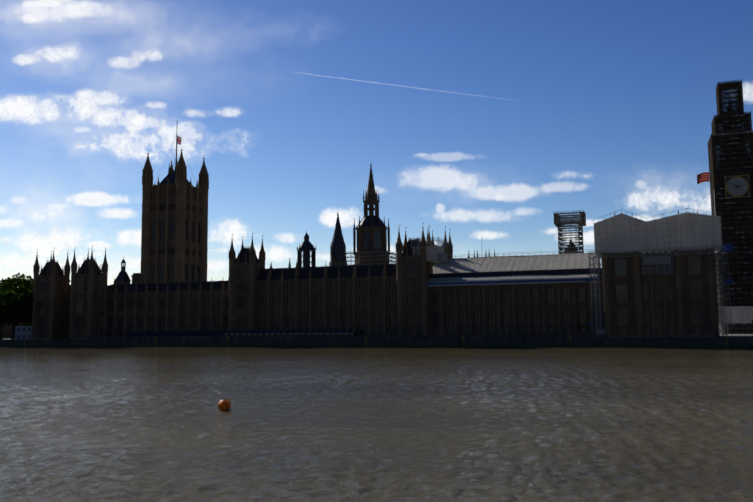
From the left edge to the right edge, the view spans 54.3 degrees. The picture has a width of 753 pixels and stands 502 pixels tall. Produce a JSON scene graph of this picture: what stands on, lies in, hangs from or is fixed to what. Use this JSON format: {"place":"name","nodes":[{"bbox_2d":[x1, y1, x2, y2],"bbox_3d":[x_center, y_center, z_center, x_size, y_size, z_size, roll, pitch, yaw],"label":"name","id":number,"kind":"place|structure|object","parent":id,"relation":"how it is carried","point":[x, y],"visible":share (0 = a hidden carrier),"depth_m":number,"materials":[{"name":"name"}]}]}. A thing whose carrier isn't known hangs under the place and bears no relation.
{"place":"outdoors","nodes":[
{"label":"outdoors","id":0,"kind":"place"},
{"bbox_2d":[1,236,16,244],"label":"cloud","id":1,"kind":"structure","parent":0,"point":[6,240],"depth_m":8672.50,"materials":[{"name":"white"}]},
{"bbox_2d":[0,219,22,226],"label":"cloud","id":2,"kind":"structure","parent":0,"point":[8,223],"depth_m":8016.84,"materials":[{"name":"white"}]},
{"bbox_2d":[2,322,31,337],"bbox_3d":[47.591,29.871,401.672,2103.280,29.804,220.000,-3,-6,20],"label":"distant buildings","id":3,"kind":"structure","parent":0,"point":[6,330],"depth_m":366.43,"materials":[{"name":"stone"}]},
{"bbox_2d":[14,197,30,209],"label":"cloud","id":4,"kind":"structure","parent":0,"point":[19,200],"depth_m":8392.27,"materials":[{"name":"white"}]},
{"bbox_2d":[16,55,34,64],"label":"cloud","id":5,"kind":"structure","parent":0,"point":[21,60],"depth_m":8375.94,"materials":[{"name":"white"}]},
{"bbox_2d":[23,15,35,21],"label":"cloud","id":6,"kind":"structure","parent":0,"point":[29,18],"depth_m":7985.21,"materials":[{"name":"white"}]},
{"bbox_2d":[2,207,62,228],"bbox_3d":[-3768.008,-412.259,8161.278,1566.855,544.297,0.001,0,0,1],"label":"cloud","id":7,"kind":"structure","parent":0,"point":[51,213],"depth_m":8160.68,"materials":[{"name":"white"}]},
{"bbox_2d":[0,246,66,268],"bbox_3d":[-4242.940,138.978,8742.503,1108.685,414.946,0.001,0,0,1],"label":"cloud","id":8,"kind":"structure","parent":0,"point":[11,260],"depth_m":8742.86,"materials":[{"name":"white"}]},
{"bbox_2d":[34,0,59,6],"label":"cloud","id":9,"kind":"structure","parent":0,"point":[44,3],"depth_m":7835.97,"materials":[{"name":"white"}]},
{"bbox_2d":[19,249,76,264],"bbox_3d":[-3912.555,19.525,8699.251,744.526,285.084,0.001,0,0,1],"label":"cloud","id":10,"kind":"structure","parent":0,"point":[57,252],"depth_m":8698.83,"materials":[{"name":"white"}]},
{"bbox_2d":[11,0,85,24],"bbox_3d":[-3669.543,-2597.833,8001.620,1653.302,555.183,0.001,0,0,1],"label":"cloud","id":11,"kind":"structure","parent":0,"point":[61,9],"depth_m":8000.23,"materials":[{"name":"white"}]},
{"bbox_2d":[8,36,91,67],"bbox_3d":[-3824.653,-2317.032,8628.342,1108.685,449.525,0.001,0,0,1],"label":"cloud","id":12,"kind":"structure","parent":0,"point":[54,55],"depth_m":8627.59,"materials":[{"name":"white"}]},
{"bbox_2d":[21,259,83,272],"bbox_3d":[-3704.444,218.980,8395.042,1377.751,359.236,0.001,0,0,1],"label":"cloud","id":13,"kind":"structure","parent":0,"point":[30,268],"depth_m":8397.52,"materials":[{"name":"white"}]},
{"bbox_2d":[6,215,103,269],"bbox_3d":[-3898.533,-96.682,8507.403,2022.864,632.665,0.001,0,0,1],"label":"cloud","id":14,"kind":"structure","parent":0,"point":[34,242],"depth_m":8506.28,"materials":[{"name":"white"}]},
{"bbox_2d":[0,95,111,131],"bbox_3d":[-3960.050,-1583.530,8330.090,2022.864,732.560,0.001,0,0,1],"label":"cloud","id":15,"kind":"structure","parent":0,"point":[25,109],"depth_m":8329.19,"materials":[{"name":"white"}]},
{"bbox_2d":[40,202,74,210],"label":"cloud","id":16,"kind":"structure","parent":0,"point":[60,206],"depth_m":8732.15,"materials":[{"name":"white"}]},
{"bbox_2d":[0,229,135,272],"bbox_3d":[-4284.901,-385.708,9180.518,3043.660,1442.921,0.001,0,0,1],"label":"cloud","id":17,"kind":"structure","parent":0,"point":[63,231],"depth_m":9176.90,"materials":[{"name":"white"}]},
{"bbox_2d":[25,247,120,270],"bbox_3d":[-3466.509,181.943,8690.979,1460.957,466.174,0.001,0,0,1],"label":"cloud","id":18,"kind":"structure","parent":0,"point":[81,257],"depth_m":8691.43,"materials":[{"name":"white"}]},
{"bbox_2d":[0,0,149,118],"bbox_3d":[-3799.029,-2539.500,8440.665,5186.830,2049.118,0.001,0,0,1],"label":"cloud","id":19,"kind":"structure","parent":0,"point":[64,34],"depth_m":8438.27,"materials":[{"name":"white"}]},
{"bbox_2d":[44,0,114,23],"bbox_3d":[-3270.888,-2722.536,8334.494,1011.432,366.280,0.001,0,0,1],"label":"cloud","id":20,"kind":"structure","parent":0,"point":[88,8],"depth_m":8334.38,"materials":[{"name":"white"}]},
{"bbox_2d":[68,90,99,106],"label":"cloud","id":21,"kind":"structure","parent":0,"point":[83,95],"depth_m":8363.22,"materials":[{"name":"white"}]},
{"bbox_2d":[0,0,170,67],"bbox_3d":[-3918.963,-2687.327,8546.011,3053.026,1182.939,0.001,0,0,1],"label":"cloud","id":22,"kind":"structure","parent":0,"point":[82,29],"depth_m":8541.35,"materials":[{"name":"white"}]},
{"bbox_2d":[37,186,140,213],"bbox_3d":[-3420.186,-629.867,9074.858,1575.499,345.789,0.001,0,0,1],"label":"cloud","id":23,"kind":"structure","parent":0,"point":[79,198],"depth_m":9075.42,"materials":[{"name":"white"}]},
{"bbox_2d":[53,89,133,119],"bbox_3d":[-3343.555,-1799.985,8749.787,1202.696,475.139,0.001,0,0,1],"label":"cloud","id":24,"kind":"structure","parent":0,"point":[110,97],"depth_m":8749.01,"materials":[{"name":"white"}]},
{"bbox_2d":[83,251,106,256],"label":"cloud","id":25,"kind":"structure","parent":0,"point":[95,254],"depth_m":8573.60,"materials":[{"name":"white"}]},
{"bbox_2d":[76,236,120,254],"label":"cloud","id":26,"kind":"structure","parent":0,"point":[95,245],"depth_m":9089.03,"materials":[{"name":"white"}]},
{"bbox_2d":[0,84,209,268],"bbox_3d":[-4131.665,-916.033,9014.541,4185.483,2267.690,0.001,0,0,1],"label":"cloud","id":27,"kind":"structure","parent":0,"point":[97,165],"depth_m":9008.22,"materials":[{"name":"white"}]},
{"bbox_2d":[75,208,134,225],"bbox_3d":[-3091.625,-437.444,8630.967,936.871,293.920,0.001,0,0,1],"label":"cloud","id":28,"kind":"structure","parent":0,"point":[115,213],"depth_m":8630.62,"materials":[{"name":"white"}]},
{"bbox_2d":[13,102,202,158],"bbox_3d":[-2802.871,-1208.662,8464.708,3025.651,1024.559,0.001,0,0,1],"label":"cloud","id":29,"kind":"structure","parent":0,"point":[122,145],"depth_m":8463.65,"materials":[{"name":"white"}]},
{"bbox_2d":[7,0,210,54],"bbox_3d":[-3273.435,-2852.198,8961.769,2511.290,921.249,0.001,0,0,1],"label":"cloud","id":30,"kind":"structure","parent":0,"point":[116,22],"depth_m":8959.15,"materials":[{"name":"white"}]},
{"bbox_2d":[2,81,226,171],"bbox_3d":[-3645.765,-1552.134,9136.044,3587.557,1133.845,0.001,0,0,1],"label":"cloud","id":31,"kind":"structure","parent":0,"point":[104,127],"depth_m":9134.68,"materials":[{"name":"white"}]},
{"bbox_2d":[66,28,163,81],"bbox_3d":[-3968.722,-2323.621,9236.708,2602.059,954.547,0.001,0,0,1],"label":"cloud","id":32,"kind":"structure","parent":0,"point":[100,62],"depth_m":9232.56,"materials":[{"name":"white"}]},
{"bbox_2d":[92,218,140,260],"bbox_3d":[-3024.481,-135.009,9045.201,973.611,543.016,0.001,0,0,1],"label":"cloud","id":33,"kind":"structure","parent":0,"point":[126,237],"depth_m":9045.40,"materials":[{"name":"white"}]},
{"bbox_2d":[108,266,127,277],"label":"cloud","id":34,"kind":"structure","parent":0,"point":[112,273],"depth_m":8811.28,"materials":[{"name":"white"}]},
{"bbox_2d":[71,93,177,144],"bbox_3d":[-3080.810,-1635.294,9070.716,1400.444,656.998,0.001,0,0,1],"label":"cloud","id":35,"kind":"structure","parent":0,"point":[131,118],"depth_m":9070.81,"materials":[{"name":"white"}]},
{"bbox_2d":[40,55,208,116],"bbox_3d":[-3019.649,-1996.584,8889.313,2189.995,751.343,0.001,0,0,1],"label":"cloud","id":36,"kind":"structure","parent":0,"point":[130,84],"depth_m":8889.15,"materials":[{"name":"white"}]},
{"bbox_2d":[112,57,136,66],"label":"cloud","id":37,"kind":"structure","parent":0,"point":[119,61],"depth_m":8260.94,"materials":[{"name":"white"}]},
{"bbox_2d":[110,257,140,275],"bbox_3d":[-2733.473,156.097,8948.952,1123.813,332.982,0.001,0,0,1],"label":"cloud","id":38,"kind":"structure","parent":0,"point":[134,263],"depth_m":8951.18,"materials":[{"name":"white"}]},
{"bbox_2d":[117,125,146,135],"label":"cloud","id":39,"kind":"structure","parent":0,"point":[135,128],"depth_m":8940.15,"materials":[{"name":"white"}]},
{"bbox_2d":[1,10,268,153],"bbox_3d":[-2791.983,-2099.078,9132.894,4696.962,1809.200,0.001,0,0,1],"label":"cloud","id":40,"kind":"structure","parent":0,"point":[145,59],"depth_m":9133.72,"materials":[{"name":"white"}]},
{"bbox_2d":[110,40,183,68],"bbox_3d":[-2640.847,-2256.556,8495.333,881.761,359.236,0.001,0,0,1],"label":"cloud","id":41,"kind":"structure","parent":0,"point":[153,55],"depth_m":8495.32,"materials":[{"name":"white"}]},
{"bbox_2d":[139,150,161,159],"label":"cloud","id":42,"kind":"structure","parent":0,"point":[151,154],"depth_m":8699.10,"materials":[{"name":"white"}]},
{"bbox_2d":[145,97,161,107],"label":"cloud","id":43,"kind":"structure","parent":0,"point":[157,104],"depth_m":9133.26,"materials":[{"name":"white"}]},
{"bbox_2d":[147,121,192,137],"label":"cloud","id":44,"kind":"structure","parent":0,"point":[167,127],"depth_m":9069.43,"materials":[{"name":"white"}]},
{"bbox_2d":[140,120,208,282],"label":"tower","id":45,"kind":"structure","parent":0,"point":[174,238],"depth_m":385.04,"materials":[{"name":"stone"}]},
{"bbox_2d":[177,136,181,144],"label":"union flag","id":46,"kind":"object","parent":45,"relation":"attached to","point":[179,139],"visible":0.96,"depth_m":398.15,"materials":[{"name":"red fabric"}]},
{"bbox_2d":[171,108,204,125],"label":"cloud","id":47,"kind":"structure","parent":0,"point":[194,113],"depth_m":8768.52,"materials":[{"name":"white"}]},
{"bbox_2d":[131,9,286,70],"bbox_3d":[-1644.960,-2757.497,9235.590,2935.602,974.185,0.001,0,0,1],"label":"cloud","id":48,"kind":"structure","parent":0,"point":[212,35],"depth_m":9240.29,"materials":[{"name":"white"}]},
{"bbox_2d":[207,258,228,270],"bbox_3d":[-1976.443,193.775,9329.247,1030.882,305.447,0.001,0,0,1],"label":"cloud","id":49,"kind":"structure","parent":0,"point":[217,265],"depth_m":9329.84,"materials":[{"name":"white"}]},
{"bbox_2d":[201,107,238,117],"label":"cloud","id":50,"kind":"structure","parent":0,"point":[227,112],"depth_m":9019.00,"materials":[{"name":"white"}]},
{"bbox_2d":[208,220,245,255],"bbox_3d":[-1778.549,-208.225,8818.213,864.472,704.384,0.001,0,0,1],"label":"cloud","id":51,"kind":"structure","parent":0,"point":[229,228],"depth_m":8817.98,"materials":[{"name":"white"}]},
{"bbox_2d":[234,236,291,261],"bbox_3d":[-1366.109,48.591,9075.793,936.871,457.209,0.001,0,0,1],"label":"cloud","id":52,"kind":"structure","parent":0,"point":[275,253],"depth_m":9074.60,"materials":[{"name":"white"}]},
{"bbox_2d":[265,234,301,249],"bbox_3d":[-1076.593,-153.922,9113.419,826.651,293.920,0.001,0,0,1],"label":"cloud","id":53,"kind":"structure","parent":0,"point":[290,238],"depth_m":9113.72,"materials":[{"name":"white"}]},
{"bbox_2d":[138,228,441,277],"bbox_3d":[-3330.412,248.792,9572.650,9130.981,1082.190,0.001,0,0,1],"label":"cloud","id":54,"kind":"structure","parent":0,"point":[264,250],"depth_m":9555.69,"materials":[{"name":"white"}]},
{"bbox_2d":[283,249,331,260],"bbox_3d":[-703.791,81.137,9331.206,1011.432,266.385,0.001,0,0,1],"label":"cloud","id":55,"kind":"structure","parent":0,"point":[327,257],"depth_m":9331.03,"materials":[{"name":"white"}]},
{"bbox_2d":[320,208,358,227],"bbox_3d":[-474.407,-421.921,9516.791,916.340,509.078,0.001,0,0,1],"label":"cloud","id":56,"kind":"structure","parent":0,"point":[328,217],"depth_m":9516.72,"materials":[{"name":"white"}]},
{"bbox_2d":[0,347,752,501],"bbox_3d":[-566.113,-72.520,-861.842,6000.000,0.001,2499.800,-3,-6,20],"label":"river water","id":57,"kind":"structure","parent":0,"point":[328,498],"depth_m":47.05,"materials":[{"name":"liquid"}]},
{"bbox_2d":[218,395,230,410],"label":"mooring buoy","id":58,"kind":"object","parent":57,"relation":"on","point":[224,404],"visible":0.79,"depth_m":68.52,"materials":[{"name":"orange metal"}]},
{"bbox_2d":[0,324,752,339],"bbox_3d":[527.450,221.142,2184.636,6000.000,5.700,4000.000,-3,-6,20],"label":"bank ground","id":59,"kind":"structure","parent":0,"point":[741,335],"depth_m":259.35,"materials":[{"name":"grey concrete"}]},
{"bbox_2d":[0,282,23,326],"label":"plane tree","id":60,"kind":"object","parent":59,"relation":"on","point":[10,322],"depth_m":327.19,"materials":[{"name":"green plant"}]},
{"bbox_2d":[0,272,32,325],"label":"plane tree","id":61,"kind":"object","parent":59,"relation":"on","point":[11,314],"visible":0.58,"depth_m":310.94,"materials":[{"name":"green plant"}]},
{"bbox_2d":[0,279,36,338],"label":"plane tree","id":62,"kind":"object","parent":59,"relation":"on","point":[14,323],"visible":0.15,"depth_m":313.11,"materials":[{"name":"green plant"}]},
{"bbox_2d":[15,326,31,338],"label":"portacabins","id":63,"kind":"structure","parent":59,"relation":"on","point":[22,332],"depth_m":313.50,"materials":[{"name":"white"}]},
{"bbox_2d":[0,275,70,320],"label":"plane tree","id":64,"kind":"object","parent":59,"relation":"on","point":[8,280],"visible":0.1,"depth_m":316.03,"materials":[{"name":"green plant"}]},
{"bbox_2d":[125,329,358,335],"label":"terrace marquees","id":65,"kind":"object","parent":59,"relation":"on","point":[250,332],"visible":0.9,"depth_m":278.15,"materials":[{"name":"grey fabric"}]},
{"bbox_2d":[31,223,718,338],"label":"palace building","id":66,"kind":"structure","parent":59,"relation":"on","point":[382,298],"depth_m":267.48,"materials":[{"name":"stone"}]},
{"bbox_2d":[113,164,389,283],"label":"towers","id":67,"kind":"structure","parent":66,"relation":"on","point":[372,229],"depth_m":376.73,"materials":[{"name":"stone"}]},
{"bbox_2d":[346,250,395,265],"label":"scaffolding","id":68,"kind":"object","parent":67,"relation":"on","point":[372,252],"visible":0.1,"depth_m":372.23,"materials":[{"name":"grey metal"}]},
{"bbox_2d":[554,210,585,253],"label":"scaffold tower","id":69,"kind":"structure","parent":66,"relation":"on","point":[560,223],"depth_m":299.67,"materials":[{"name":"grey metal"}]},
{"bbox_2d":[565,239,577,253],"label":"ventilation turret","id":70,"kind":"object","parent":66,"relation":"attached to","point":[573,249],"visible":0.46,"depth_m":300.95,"materials":[{"name":"stone"}]},
{"bbox_2d":[413,190,752,333],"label":"scaffold sheeting","id":71,"kind":"object","parent":59,"relation":"on","point":[630,233],"visible":0.92,"depth_m":244.62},
{"bbox_2d":[714,250,732,337],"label":"scaffold support","id":72,"kind":"object","parent":59,"relation":"on","point":[720,290],"visible":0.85,"depth_m":221.58,"materials":[{"name":"grey metal"}]},
{"bbox_2d":[709,81,752,333],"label":"scaffolding","id":73,"kind":"object","parent":59,"relation":"on","point":[738,261],"visible":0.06,"depth_m":291.10,"materials":[{"name":"black metal"}]},
{"bbox_2d":[697,172,709,183],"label":"flag","id":74,"kind":"object","parent":73,"relation":"attached to","point":[702,177],"visible":1,"depth_m":310.16,"materials":[{"name":"red fabric"}]},
{"bbox_2d":[724,174,749,197],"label":"clock face","id":75,"kind":"object","parent":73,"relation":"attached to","point":[736,186],"visible":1,"depth_m":291.36,"materials":[{"name":"white glass"}]},
{"bbox_2d":[0,0,752,284],"label":"sky","id":76,"kind":"structure","parent":0,"point":[613,93],"materials":[{"name":"blue"}]},
{"bbox_2d":[349,239,407,259],"bbox_3d":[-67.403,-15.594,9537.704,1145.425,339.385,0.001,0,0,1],"label":"cloud","id":77,"kind":"structure","parent":0,"point":[392,249],"depth_m":9535.03,"materials":[{"name":"white"}]},
{"bbox_2d":[407,156,472,188],"bbox_3d":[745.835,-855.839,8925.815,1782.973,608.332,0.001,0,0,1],"label":"cloud","id":78,"kind":"structure","parent":0,"point":[438,177],"depth_m":8925.23,"materials":[{"name":"white"}]},
{"bbox_2d":[436,205,444,210],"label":"cloud","id":79,"kind":"structure","parent":0,"point":[439,208],"depth_m":9487.99,"materials":[{"name":"white"}]},
{"bbox_2d":[416,153,481,166],"bbox_3d":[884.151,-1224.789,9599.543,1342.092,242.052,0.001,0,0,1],"label":"cloud","id":80,"kind":"structure","parent":0,"point":[440,160],"depth_m":9600.22,"materials":[{"name":"white"}]},
{"bbox_2d":[431,203,532,223],"bbox_3d":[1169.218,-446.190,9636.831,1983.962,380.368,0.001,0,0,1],"label":"cloud","id":81,"kind":"structure","parent":0,"point":[464,215],"depth_m":9636.04,"materials":[{"name":"white"}]},
{"bbox_2d":[440,178,535,209],"bbox_3d":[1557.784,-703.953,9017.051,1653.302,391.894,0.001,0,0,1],"label":"cloud","id":82,"kind":"structure","parent":0,"point":[512,192],"depth_m":9016.78,"materials":[{"name":"white"}]},
{"bbox_2d":[468,229,510,239],"bbox_3d":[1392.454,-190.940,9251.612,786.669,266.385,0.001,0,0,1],"label":"cloud","id":83,"kind":"structure","parent":0,"point":[486,235],"depth_m":9251.42,"materials":[{"name":"white"}]},
{"bbox_2d":[514,207,590,228],"bbox_3d":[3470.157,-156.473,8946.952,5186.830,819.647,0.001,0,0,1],"label":"cloud","id":84,"kind":"structure","parent":0,"point":[528,213],"depth_m":8963.82,"materials":[{"name":"white"}]},
{"bbox_2d":[526,181,587,198],"bbox_3d":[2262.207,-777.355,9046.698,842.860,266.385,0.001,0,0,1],"label":"cloud","id":85,"kind":"structure","parent":0,"point":[554,189],"depth_m":9047.39,"materials":[{"name":"white"}]},
{"bbox_2d":[541,228,574,238],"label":"cloud","id":86,"kind":"structure","parent":0,"point":[552,231],"depth_m":9278.65,"materials":[{"name":"white"}]},
{"bbox_2d":[536,170,579,188],"bbox_3d":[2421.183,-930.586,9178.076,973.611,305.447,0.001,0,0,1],"label":"cloud","id":87,"kind":"structure","parent":0,"point":[565,182],"depth_m":9178.54,"materials":[{"name":"white"}]},
{"bbox_2d":[548,231,585,246],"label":"cloud","id":88,"kind":"structure","parent":0,"point":[566,237],"depth_m":9058.28,"materials":[{"name":"white"}]},
{"bbox_2d":[541,227,593,246],"bbox_3d":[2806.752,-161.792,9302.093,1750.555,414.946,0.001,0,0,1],"label":"cloud","id":89,"kind":"structure","parent":0,"point":[588,238],"depth_m":9303.43,"materials":[{"name":"white"}]},
{"bbox_2d":[411,208,725,338],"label":"scaffold tubes","id":90,"kind":"object","parent":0,"point":[594,276],"visible":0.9,"depth_m":232.77},
{"bbox_2d":[570,220,599,230],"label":"cloud","id":91,"kind":"structure","parent":0,"point":[589,222],"depth_m":9331.79,"materials":[{"name":"white"}]},
{"bbox_2d":[637,216,653,220],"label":"cloud","id":92,"kind":"structure","parent":0,"point":[643,218],"depth_m":8453.02,"materials":[{"name":"white"}]},
{"bbox_2d":[604,177,710,215],"bbox_3d":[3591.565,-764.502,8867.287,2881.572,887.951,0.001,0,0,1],"label":"cloud","id":93,"kind":"structure","parent":0,"point":[661,205],"depth_m":8870.37,"materials":[{"name":"white"}]},
{"bbox_2d":[628,187,710,218],"bbox_3d":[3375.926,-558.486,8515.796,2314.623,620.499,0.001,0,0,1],"label":"cloud","id":94,"kind":"structure","parent":0,"point":[665,200],"depth_m":8516.37,"materials":[{"name":"white"}]},
{"bbox_2d":[708,80,752,306],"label":"clock tower","id":95,"kind":"structure","parent":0,"point":[735,155],"depth_m":291.12,"materials":[{"name":"black stone"}]},
{"bbox_2d":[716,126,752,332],"bbox_3d":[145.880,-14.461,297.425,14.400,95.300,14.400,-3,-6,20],"label":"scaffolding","id":96,"kind":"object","parent":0,"point":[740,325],"depth_m":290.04,"materials":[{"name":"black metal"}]},
{"bbox_2d":[743,84,752,100],"bbox_3d":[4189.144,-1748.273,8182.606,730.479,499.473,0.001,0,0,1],"label":"cloud","id":97,"kind":"structure","parent":0,"point":[747,92],"depth_m":8183.03,"materials":[{"name":"white"}]},
{"label":"ground","id":98,"kind":"structure","parent":0,"visible":0},
{"bbox_2d":[0,334,752,346],"bbox_3d":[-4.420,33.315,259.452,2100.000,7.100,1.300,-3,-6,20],"label":"river wall","id":99,"kind":"structure","parent":98,"relation":"on","point":[531,340],"depth_m":255.64,"materials":[{"name":"stone"}]},
{"bbox_2d":[24,321,727,345],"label":"terrace lamps and ladders","id":100,"kind":"object","parent":99,"relation":"on","point":[463,338],"visible":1,"depth_m":260.83,"materials":[{"name":"black metal"}]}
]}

